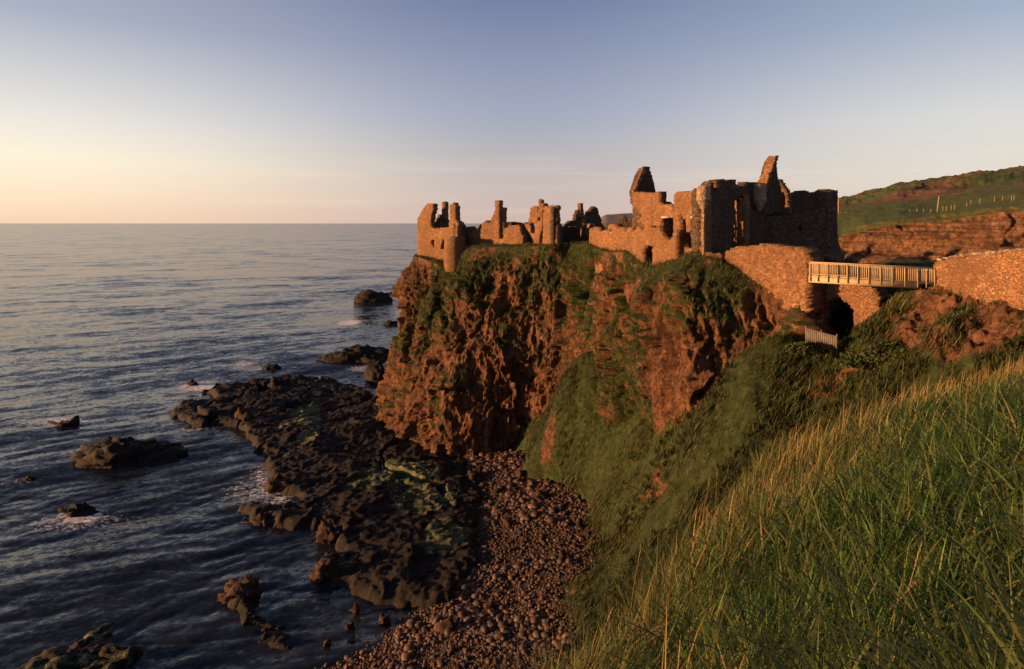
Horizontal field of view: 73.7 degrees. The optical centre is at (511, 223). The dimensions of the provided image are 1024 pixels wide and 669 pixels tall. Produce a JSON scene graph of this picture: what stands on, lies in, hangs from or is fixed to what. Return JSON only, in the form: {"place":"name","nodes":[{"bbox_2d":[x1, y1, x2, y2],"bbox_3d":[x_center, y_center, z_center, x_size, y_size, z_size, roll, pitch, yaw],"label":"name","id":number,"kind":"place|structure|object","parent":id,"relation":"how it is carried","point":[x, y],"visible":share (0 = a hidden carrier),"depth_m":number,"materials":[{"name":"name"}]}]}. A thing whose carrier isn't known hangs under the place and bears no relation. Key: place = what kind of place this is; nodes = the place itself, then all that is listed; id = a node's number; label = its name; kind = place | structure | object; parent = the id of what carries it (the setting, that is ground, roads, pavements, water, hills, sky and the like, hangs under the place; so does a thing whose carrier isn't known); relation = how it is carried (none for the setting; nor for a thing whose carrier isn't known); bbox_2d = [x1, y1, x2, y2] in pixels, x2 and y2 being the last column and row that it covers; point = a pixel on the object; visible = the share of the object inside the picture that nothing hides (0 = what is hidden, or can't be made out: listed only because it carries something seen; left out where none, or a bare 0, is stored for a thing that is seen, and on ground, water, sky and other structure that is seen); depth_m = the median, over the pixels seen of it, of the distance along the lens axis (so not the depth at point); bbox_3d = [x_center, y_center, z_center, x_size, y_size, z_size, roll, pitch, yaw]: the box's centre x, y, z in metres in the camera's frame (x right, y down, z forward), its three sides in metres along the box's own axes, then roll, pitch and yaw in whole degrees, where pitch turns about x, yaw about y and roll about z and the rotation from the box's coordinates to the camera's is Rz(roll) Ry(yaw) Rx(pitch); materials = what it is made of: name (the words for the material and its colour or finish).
{"place":"outdoors","nodes":[
{"label":"outdoors","id":0,"kind":"place"},
{"bbox_2d":[15,374,482,668],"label":"reef","id":1,"kind":"object","parent":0,"point":[397,540],"visible":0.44,"depth_m":81.98},
{"bbox_2d":[192,403,239,419],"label":"sea rock","id":2,"kind":"object","parent":1,"relation":"on","point":[211,412],"visible":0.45,"depth_m":118.91,"materials":[{"name":"brown stone"}]},
{"bbox_2d":[234,405,253,419],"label":"sea rock","id":3,"kind":"object","parent":1,"relation":"on","point":[242,413],"visible":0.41,"depth_m":115.08,"materials":[{"name":"brown stone"}]},
{"bbox_2d":[264,474,289,492],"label":"sea rock","id":4,"kind":"object","parent":1,"relation":"on","point":[278,482],"visible":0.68,"depth_m":86.60,"materials":[{"name":"brown stone"}]},
{"bbox_2d":[267,376,291,389],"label":"sea rock","id":5,"kind":"object","parent":1,"relation":"on","point":[274,382],"visible":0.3,"depth_m":137.51,"materials":[{"name":"brown stone"}]},
{"bbox_2d":[315,519,342,543],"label":"sea rock","id":6,"kind":"object","parent":1,"relation":"on","point":[328,533],"visible":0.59,"depth_m":72.52,"materials":[{"name":"brown stone"}]},
{"bbox_2d":[0,223,691,668],"bbox_3d":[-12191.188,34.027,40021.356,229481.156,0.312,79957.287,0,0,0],"label":"sea","id":7,"kind":"structure","parent":0,"point":[118,329],"depth_m":118.22,"materials":[{"name":"liquid"}]},
{"bbox_2d":[23,476,36,481],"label":"sea rock","id":8,"kind":"object","parent":7,"relation":"in","point":[28,478],"visible":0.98,"depth_m":89.85,"materials":[{"name":"brown stone"}]},
{"bbox_2d":[47,415,79,426],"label":"sea rock","id":9,"kind":"object","parent":7,"relation":"in","point":[74,421],"visible":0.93,"depth_m":114.67,"materials":[{"name":"brown stone"}]},
{"bbox_2d":[58,502,99,517],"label":"sea rock","id":10,"kind":"object","parent":7,"relation":"in","point":[79,509],"visible":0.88,"depth_m":79.83,"materials":[{"name":"brown stone"}]},
{"bbox_2d":[69,436,188,468],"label":"sea rock","id":11,"kind":"object","parent":7,"relation":"in","point":[108,452],"visible":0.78,"depth_m":96.47,"materials":[{"name":"brown stone"}]},
{"bbox_2d":[186,379,198,385],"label":"sea rock","id":12,"kind":"object","parent":7,"relation":"in","point":[191,382],"visible":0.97,"depth_m":143.51,"materials":[{"name":"brown stone"}]},
{"bbox_2d":[217,574,262,603],"bbox_3d":[-24.782,33.721,62.566,3.775,2.247,3.297,0,0,0],"label":"sea rock","id":13,"kind":"object","parent":7,"relation":"in","point":[248,586],"visible":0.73,"depth_m":61.85,"materials":[{"name":"brown stone"}]},
{"bbox_2d":[252,509,274,525],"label":"sea rock","id":14,"kind":"object","parent":7,"relation":"in","point":[265,521],"visible":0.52,"depth_m":76.96,"materials":[{"name":"brown stone"}]},
{"bbox_2d":[261,363,281,369],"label":"sea rock","id":15,"kind":"object","parent":7,"relation":"in","point":[269,366],"visible":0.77,"depth_m":158.51,"materials":[{"name":"stone"}]},
{"bbox_2d":[309,557,337,582],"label":"sea rock","id":16,"kind":"object","parent":7,"relation":"in","point":[325,569],"visible":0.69,"depth_m":65.06,"materials":[{"name":"brown stone"}]},
{"bbox_2d":[323,639,330,646],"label":"boulder","id":17,"kind":"object","parent":7,"relation":"in","point":[326,643],"visible":1,"depth_m":54.82,"materials":[{"name":"brown stone"}]},
{"bbox_2d":[345,622,354,629],"bbox_3d":[-13.574,33.795,57.245,0.874,0.703,0.580,0,0,0],"label":"boulder","id":18,"kind":"object","parent":7,"relation":"in","point":[349,625],"visible":1,"depth_m":57.15,"materials":[{"name":"brown stone"}]},
{"bbox_2d":[315,344,389,363],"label":"sea rock","id":19,"kind":"object","parent":7,"relation":"in","point":[367,353],"visible":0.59,"depth_m":167.56,"materials":[{"name":"grey stone"}]},
{"bbox_2d":[349,603,359,614],"bbox_3d":[-13.650,33.678,59.536,0.898,1.053,0.829,0,0,39],"label":"boulder","id":20,"kind":"object","parent":7,"relation":"in","point":[355,610],"visible":1,"depth_m":59.41,"materials":[{"name":"brown stone"}]},
{"bbox_2d":[353,289,392,302],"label":"sea rock","id":21,"kind":"object","parent":7,"relation":"in","point":[368,296],"visible":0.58,"depth_m":293.39,"materials":[{"name":"stone"}]},
{"bbox_2d":[364,360,384,383],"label":"sea rock","id":22,"kind":"object","parent":7,"relation":"in","point":[374,373],"visible":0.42,"depth_m":146.25,"materials":[{"name":"stone"}]},
{"bbox_2d":[379,613,390,624],"bbox_3d":[-10.882,33.812,58.028,1.072,0.991,0.828,0,0,14],"label":"boulder","id":23,"kind":"object","parent":7,"relation":"in","point":[383,619],"visible":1,"depth_m":57.96,"materials":[{"name":"brown stone"}]},
{"bbox_2d":[383,320,396,324],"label":"sea rock","id":24,"kind":"object","parent":7,"relation":"in","point":[389,322],"visible":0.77,"depth_m":228.57,"materials":[{"name":"stone"}]},
{"bbox_2d":[330,447,604,668],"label":"beach","id":25,"kind":"structure","parent":0,"point":[496,608],"depth_m":60.79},
{"bbox_2d":[377,659,384,665],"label":"beach stone","id":26,"kind":"object","parent":25,"relation":"on","point":[380,662],"visible":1,"depth_m":51.43,"materials":[{"name":"brown stone"}]},
{"bbox_2d":[434,615,456,633],"bbox_3d":[-5.399,32.609,55.246,1.864,1.566,1.547,0,0,0],"label":"boulder","id":27,"kind":"object","parent":25,"relation":"on","point":[442,626],"visible":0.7,"depth_m":54.96,"materials":[{"name":"brown stone"}]},
{"bbox_2d":[448,646,455,652],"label":"beach stone","id":28,"kind":"object","parent":25,"relation":"on","point":[452,649],"visible":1,"depth_m":51.20,"materials":[{"name":"brown stone"}]},
{"bbox_2d":[450,631,457,636],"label":"beach stone","id":29,"kind":"object","parent":25,"relation":"on","point":[453,634],"visible":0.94,"depth_m":53.93,"materials":[{"name":"brown stone"}]},
{"bbox_2d":[314,449,602,668],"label":"beach cobbles","id":30,"kind":"object","parent":25,"relation":"on","point":[553,513],"visible":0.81,"depth_m":60.94,"materials":[{"name":"stone"}]},
{"bbox_2d":[468,466,482,480],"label":"boulder","id":31,"kind":"object","parent":25,"relation":"on","point":[474,473],"visible":0.45,"depth_m":89.17,"materials":[{"name":"brown stone"}]},
{"bbox_2d":[483,600,493,609],"bbox_3d":[-1.970,32.723,58.339,1.050,0.936,0.801,0,0,0],"label":"boulder","id":32,"kind":"object","parent":25,"relation":"on","point":[488,605],"visible":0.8,"depth_m":58.11,"materials":[{"name":"brown stone"}]},
{"bbox_2d":[492,659,498,664],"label":"beach stone","id":33,"kind":"object","parent":25,"relation":"on","point":[495,661],"visible":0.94,"depth_m":48.61,"materials":[{"name":"brown stone"}]},
{"bbox_2d":[491,487,502,494],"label":"boulder","id":34,"kind":"object","parent":25,"relation":"on","point":[496,490],"visible":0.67,"depth_m":83.39,"materials":[{"name":"brown stone"}]},
{"bbox_2d":[493,509,506,515],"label":"boulder","id":35,"kind":"object","parent":25,"relation":"on","point":[499,512],"visible":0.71,"depth_m":77.74,"materials":[{"name":"brown stone"}]},
{"bbox_2d":[502,658,508,664],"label":"beach stone","id":36,"kind":"object","parent":25,"relation":"on","point":[504,660],"visible":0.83,"depth_m":48.62,"materials":[{"name":"brown stone"}]},
{"bbox_2d":[503,518,511,526],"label":"boulder","id":37,"kind":"object","parent":25,"relation":"on","point":[507,523],"visible":0.84,"depth_m":74.49,"materials":[{"name":"brown stone"}]},
{"bbox_2d":[516,469,525,477],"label":"boulder","id":38,"kind":"object","parent":25,"relation":"on","point":[520,473],"visible":0.58,"depth_m":87.18,"materials":[{"name":"brown stone"}]},
{"bbox_2d":[530,568,538,576],"bbox_3d":[2.009,32.393,63.040,0.827,0.916,0.812,0,0,35],"label":"boulder","id":39,"kind":"object","parent":25,"relation":"on","point":[533,572],"visible":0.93,"depth_m":62.91,"materials":[{"name":"brown stone"}]},
{"bbox_2d":[529,491,549,500],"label":"boulder","id":40,"kind":"object","parent":25,"relation":"on","point":[538,494],"visible":0.62,"depth_m":80.07,"materials":[{"name":"brown stone"}]},
{"bbox_2d":[559,550,567,558],"bbox_3d":[4.909,31.796,65.060,1.056,1.157,1.024,0,0,0],"label":"boulder","id":41,"kind":"object","parent":25,"relation":"on","point":[562,553],"visible":0.56,"depth_m":64.97,"materials":[{"name":"brown stone"}]},
{"bbox_2d":[576,520,583,530],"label":"boulder","id":42,"kind":"object","parent":25,"relation":"on","point":[579,524],"visible":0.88,"depth_m":70.80,"materials":[{"name":"brown stone"}]},
{"bbox_2d":[0,0,1023,222],"label":"sky","id":43,"kind":"structure","parent":0,"point":[112,111],"materials":[{"name":"blue"}]},
{"bbox_2d":[372,244,845,511],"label":"headland","id":44,"kind":"structure","parent":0,"point":[673,358],"depth_m":96.05,"materials":[{"name":"brown stone"}]},
{"bbox_2d":[417,201,466,268],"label":"ruined house","id":45,"kind":"structure","parent":44,"relation":"on","point":[431,232],"depth_m":118.86,"materials":[{"name":"brown stone"}]},
{"bbox_2d":[444,236,465,271],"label":"round turret","id":46,"kind":"object","parent":44,"relation":"on","point":[454,247],"visible":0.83,"depth_m":110.93,"materials":[{"name":"brown stone"}]},
{"bbox_2d":[466,200,527,247],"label":"ruined wall","id":47,"kind":"structure","parent":44,"relation":"on","point":[497,228],"depth_m":110.38,"materials":[{"name":"brown stone"}]},
{"bbox_2d":[511,199,547,243],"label":"ruined house","id":48,"kind":"structure","parent":44,"relation":"on","point":[533,234],"depth_m":105.31,"materials":[{"name":"brown stone"}]},
{"bbox_2d":[542,205,563,245],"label":"ruined gable","id":49,"kind":"structure","parent":44,"relation":"on","point":[553,231],"depth_m":99.40,"materials":[{"name":"brown stone"}]},
{"bbox_2d":[563,226,581,241],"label":"curtain wall","id":50,"kind":"structure","parent":44,"relation":"on","point":[571,233],"depth_m":108.69,"materials":[{"name":"brown stone"}]},
{"bbox_2d":[564,203,583,227],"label":"ruined chimney","id":51,"kind":"object","parent":44,"relation":"on","point":[578,216],"visible":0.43,"depth_m":113.98,"materials":[{"name":"brown stone"}]},
{"bbox_2d":[580,218,595,236],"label":"ruined wall","id":52,"kind":"structure","parent":44,"relation":"on","point":[588,226],"depth_m":105.26,"materials":[{"name":"brown stone"}]},
{"bbox_2d":[582,206,603,240],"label":"ruined gable","id":53,"kind":"structure","parent":44,"relation":"on","point":[592,215],"depth_m":106.14,"materials":[{"name":"brown stone"}]},
{"bbox_2d":[374,239,848,534],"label":"cliff grass","id":54,"kind":"structure","parent":44,"relation":"on","point":[566,244],"depth_m":92.97,"materials":[{"name":"green plant"}]},
{"bbox_2d":[606,216,632,229],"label":"ruined wall","id":55,"kind":"structure","parent":44,"relation":"on","point":[624,222],"depth_m":96.29,"materials":[{"name":"brown stone"}]},
{"bbox_2d":[589,224,685,273],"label":"curtain wall","id":56,"kind":"structure","parent":44,"relation":"on","point":[641,242],"depth_m":80.78,"materials":[{"name":"brown stone"}]},
{"bbox_2d":[629,166,673,235],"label":"ruined tower","id":57,"kind":"structure","parent":44,"relation":"on","point":[651,206],"depth_m":83.06,"materials":[{"name":"brown stone"}]},
{"bbox_2d":[706,252,723,260],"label":"rubble wall","id":58,"kind":"structure","parent":44,"relation":"on","point":[712,254],"depth_m":69.68,"materials":[{"name":"brown stone"}]},
{"bbox_2d":[673,155,844,262],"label":"gatehouse","id":59,"kind":"object","parent":44,"relation":"on","point":[718,215],"visible":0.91,"depth_m":77.05,"materials":[{"name":"stone"}]},
{"bbox_2d":[722,243,824,314],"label":"rubble wall","id":60,"kind":"structure","parent":44,"relation":"on","point":[779,271],"depth_m":62.63,"materials":[{"name":"brown stone"}]},
{"bbox_2d":[809,262,934,288],"bbox_3d":[29.225,4.222,55.852,9.025,1.828,2.140,0,0,26],"label":"footbridge","id":61,"kind":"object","parent":60,"relation":"on","point":[926,274],"visible":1,"depth_m":55.31,"materials":[{"name":"brown wood"}]},
{"bbox_2d":[816,283,890,328],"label":"arched wall","id":62,"kind":"structure","parent":44,"relation":"on","point":[864,301],"depth_m":59.79,"materials":[{"name":"brown stone"}]},
{"bbox_2d":[601,213,632,228],"bbox_3d":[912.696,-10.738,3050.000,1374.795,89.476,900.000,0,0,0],"label":"hills","id":63,"kind":"structure","parent":0,"point":[607,220],"depth_m":2780.28,"materials":[{"name":"grey"}]},
{"bbox_2d":[513,258,1023,650],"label":"grass slope","id":64,"kind":"structure","parent":0,"point":[992,332],"depth_m":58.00,"materials":[{"name":"green plant"}]},
{"bbox_2d":[784,340,824,355],"bbox_3d":[23.453,10.085,55.055,2.954,1.241,2.845,0,0,0],"label":"shrub","id":65,"kind":"object","parent":64,"relation":"on","point":[808,347],"visible":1,"depth_m":54.38,"materials":[{"name":"green plant"}]},
{"bbox_2d":[805,326,837,354],"bbox_3d":[25.169,9.544,55.543,0.165,2.060,2.624,0,0,-40],"label":"timber barrier","id":66,"kind":"object","parent":64,"relation":"on","point":[825,339],"visible":0.94,"depth_m":55.39,"materials":[{"name":"grey wood"}]},
{"bbox_2d":[837,349,878,370],"bbox_3d":[26.175,10.168,50.798,3.595,1.517,3.817,0,0,-45],"label":"shrub","id":67,"kind":"object","parent":64,"relation":"on","point":[850,358],"visible":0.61,"depth_m":50.19,"materials":[{"name":"green plant"}]},
{"bbox_2d":[856,339,900,368],"bbox_3d":[27.661,9.470,49.956,4.694,2.253,4.690,0,0,0],"label":"shrub","id":68,"kind":"object","parent":64,"relation":"on","point":[876,348],"visible":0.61,"depth_m":49.39,"materials":[{"name":"green plant"}]},
{"bbox_2d":[884,348,911,365],"bbox_3d":[28.144,9.600,48.066,3.853,1.858,3.528,0,0,-38],"label":"shrub","id":69,"kind":"object","parent":64,"relation":"on","point":[900,351],"visible":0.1,"depth_m":47.99,"materials":[{"name":"green plant"}]},
{"bbox_2d":[932,248,1023,309],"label":"rubble wall","id":70,"kind":"structure","parent":64,"relation":"on","point":[990,275],"depth_m":46.98,"materials":[{"name":"stone"}]},
{"bbox_2d":[725,454,852,526],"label":"hillside","id":71,"kind":"structure","parent":0,"point":[760,487],"depth_m":10.82,"materials":[{"name":"green plant"}]},
{"bbox_2d":[593,607,612,661],"bbox_3d":[0.633,3.126,4.892,0.188,0.783,0.016,0,0,12],"label":"grass stalk","id":72,"kind":"object","parent":71,"relation":"on","point":[605,625],"depth_m":4.88,"materials":[{"name":"plant"}]},
{"bbox_2d":[628,546,641,646],"bbox_3d":[1.063,3.284,5.904,0.119,1.002,0.016,0,0,12],"label":"grass stalk","id":73,"kind":"object","parent":71,"relation":"on","point":[636,571],"depth_m":5.90,"materials":[{"name":"plant"}]},
{"bbox_2d":[465,357,1023,668],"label":"meadow grass","id":74,"kind":"structure","parent":71,"relation":"on","point":[948,492],"depth_m":4.82,"materials":[{"name":"green plant"}]},
{"bbox_2d":[882,579,918,620],"bbox_3d":[1.991,2.127,3.574,0.255,0.558,0.016,0,0,12],"label":"grass stalk","id":75,"kind":"object","parent":71,"relation":"on","point":[911,587],"depth_m":3.56,"materials":[{"name":"plant"}]},
{"bbox_2d":[899,541,922,643],"bbox_3d":[1.994,1.949,3.421,0.133,0.718,0.016,0,0,0],"label":"grass stalk","id":76,"kind":"object","parent":71,"relation":"on","point":[917,559],"depth_m":3.42,"materials":[{"name":"plant"}]},
{"bbox_2d":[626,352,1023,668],"bbox_3d":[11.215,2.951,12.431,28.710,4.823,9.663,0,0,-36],"label":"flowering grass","id":77,"kind":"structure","parent":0,"point":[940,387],"depth_m":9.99,"materials":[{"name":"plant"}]},
{"bbox_2d":[837,165,1023,275],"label":"mainland","id":78,"kind":"structure","parent":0,"point":[869,232],"depth_m":132.77,"materials":[{"name":"green plant"}]},
{"bbox_2d":[838,197,839,213],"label":"utility pole","id":79,"kind":"object","parent":78,"relation":"on","point":[838,205],"visible":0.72,"depth_m":163.87,"materials":[{"name":"brown wood"}]},
{"bbox_2d":[937,196,939,211],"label":"utility pole","id":80,"kind":"object","parent":78,"relation":"on","point":[938,204],"visible":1,"depth_m":153.87,"materials":[{"name":"brown wood"}]}
]}

